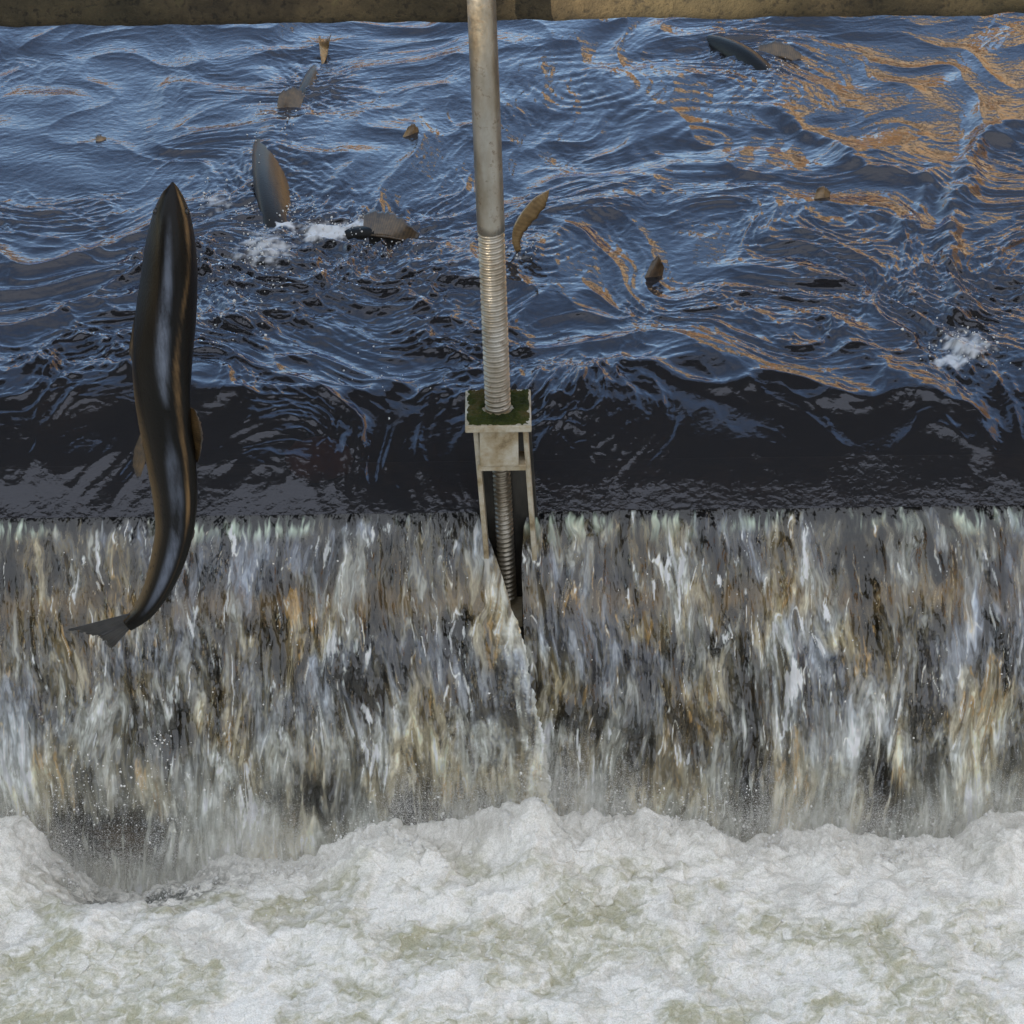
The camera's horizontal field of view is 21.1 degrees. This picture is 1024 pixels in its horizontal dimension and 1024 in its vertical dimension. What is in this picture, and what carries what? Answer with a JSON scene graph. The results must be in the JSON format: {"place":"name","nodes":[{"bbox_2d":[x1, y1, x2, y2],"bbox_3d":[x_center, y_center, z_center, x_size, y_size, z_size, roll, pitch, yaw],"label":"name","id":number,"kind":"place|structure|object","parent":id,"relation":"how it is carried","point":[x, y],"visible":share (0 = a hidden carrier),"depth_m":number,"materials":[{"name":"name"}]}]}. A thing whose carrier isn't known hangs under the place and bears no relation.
{"place":"outdoors","nodes":[
{"label":"outdoors","id":0,"kind":"place"},
{"bbox_2d":[68,182,202,648],"bbox_3d":[-0.622,-0.130,4.470,0.274,0.838,0.134,-12,35,-17],"label":"salmon","id":1,"kind":"object","parent":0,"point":[167,448],"visible":1,"depth_m":4.41,"materials":[{"name":"black"}]},
{"bbox_2d":[0,512,554,893],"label":"falling water","id":2,"kind":"structure","parent":0,"point":[241,606],"depth_m":4.96,"materials":[{"name":"grey liquid"}]},
{"bbox_2d":[0,12,1023,518],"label":"river water","id":3,"kind":"structure","parent":0,"point":[754,346],"depth_m":5.57,"materials":[{"name":"blue liquid"}]},
{"bbox_2d":[95,135,105,140],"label":"salmon","id":4,"kind":"object","parent":3,"relation":"in","point":[99,138],"visible":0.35,"depth_m":6.09,"materials":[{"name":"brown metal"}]},
{"bbox_2d":[252,86,303,227],"bbox_3d":[-0.509,-0.705,5.952,0.111,0.132,0.753,-2,33,-2],"label":"salmon","id":5,"kind":"object","parent":3,"relation":"in","point":[272,188],"visible":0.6,"depth_m":5.86,"materials":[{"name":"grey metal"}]},
{"bbox_2d":[298,34,330,102],"bbox_3d":[-0.457,-0.959,6.351,0.065,0.143,0.561,3,33,6],"label":"salmon","id":6,"kind":"object","parent":3,"relation":"in","point":[310,77],"visible":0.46,"depth_m":6.42,"materials":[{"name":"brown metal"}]},
{"bbox_2d":[345,209,419,245],"bbox_3d":[-0.295,-0.547,5.713,0.269,0.141,0.093,-1,33,0],"label":"salmon","id":7,"kind":"object","parent":3,"relation":"in","point":[377,226],"visible":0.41,"depth_m":5.68,"materials":[{"name":"grey"}]},
{"bbox_2d":[403,124,418,136],"bbox_3d":[-0.225,-0.774,6.103,0.204,0.169,0.074,-22,38,-29],"label":"salmon","id":8,"kind":"object","parent":3,"relation":"in","point":[412,129],"visible":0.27,"depth_m":6.08,"materials":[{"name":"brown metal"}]},
{"bbox_2d":[512,190,548,251],"bbox_3d":[0.006,-0.451,5.499,0.075,0.298,0.327,7,34,12],"label":"salmon","id":9,"kind":"object","parent":3,"relation":"in","point":[532,210],"visible":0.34,"depth_m":5.55,"materials":[{"name":"brown"}]},
{"bbox_2d":[193,57,1020,418],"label":"splash drops","id":10,"kind":"object","parent":3,"relation":"on","point":[415,253],"visible":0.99,"depth_m":5.62,"materials":[{"name":"white liquid"}]},
{"bbox_2d":[645,255,663,277],"bbox_3d":[0.285,-0.427,5.557,0.190,0.184,0.074,-18,37,-25],"label":"salmon","id":11,"kind":"object","parent":3,"relation":"in","point":[656,268],"visible":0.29,"depth_m":5.53,"materials":[{"name":"brown"}]},
{"bbox_2d":[707,35,801,69],"bbox_3d":[0.572,-1.047,6.498,0.160,0.136,0.539,-17,36,-23],"label":"salmon","id":12,"kind":"object","parent":3,"relation":"in","point":[725,47],"visible":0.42,"depth_m":6.45,"materials":[{"name":"grey"}]},
{"bbox_2d":[814,186,829,198],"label":"salmon","id":13,"kind":"object","parent":3,"relation":"in","point":[822,192],"visible":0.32,"depth_m":5.80,"materials":[{"name":"brown"}]},
{"bbox_2d":[0,796,1023,1023],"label":"foaming water","id":14,"kind":"structure","parent":0,"point":[747,932],"depth_m":4.72,"materials":[{"name":"white liquid"}]},
{"bbox_2d":[0,549,1022,1023],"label":"spray drops","id":15,"kind":"object","parent":14,"relation":"on","point":[468,815],"visible":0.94,"depth_m":4.92,"materials":[{"name":"white liquid"}]},
{"bbox_2d":[0,682,1023,903],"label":"mist","id":16,"kind":"structure","parent":14,"relation":"on","point":[459,814],"depth_m":4.92,"materials":[{"name":"white liquid"}]},
{"bbox_2d":[10,797,1023,987],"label":"froth","id":17,"kind":"object","parent":14,"relation":"on","point":[418,852],"visible":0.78,"depth_m":4.91,"materials":[{"name":"white liquid"}]},
{"bbox_2d":[0,0,1023,27],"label":"concrete walkway","id":18,"kind":"structure","parent":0,"point":[22,13],"depth_m":4.54,"materials":[{"name":"brown concrete"}]},
{"bbox_2d":[522,505,1023,841],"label":"falling water","id":19,"kind":"structure","parent":0,"point":[973,695],"depth_m":4.96,"materials":[{"name":"grey liquid"}]},
{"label":"river bed","id":20,"kind":"structure","parent":0,"visible":0},
{"bbox_2d":[7,505,1017,857],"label":"weir wall","id":21,"kind":"structure","parent":20,"relation":"in","point":[185,735],"depth_m":5.27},
{"bbox_2d":[465,388,536,626],"bbox_3d":[-0.010,0.018,4.958,0.138,0.491,0.125,-1,33,0],"label":"rod bracket","id":22,"kind":"object","parent":21,"relation":"on","point":[503,441],"visible":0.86,"depth_m":4.86,"materials":[{"name":"metal"}]},
{"bbox_2d":[467,0,516,600],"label":"threaded rod","id":23,"kind":"object","parent":22,"relation":"on","point":[484,76],"visible":0.89,"depth_m":4.63,"materials":[{"name":"metal"}]}
]}

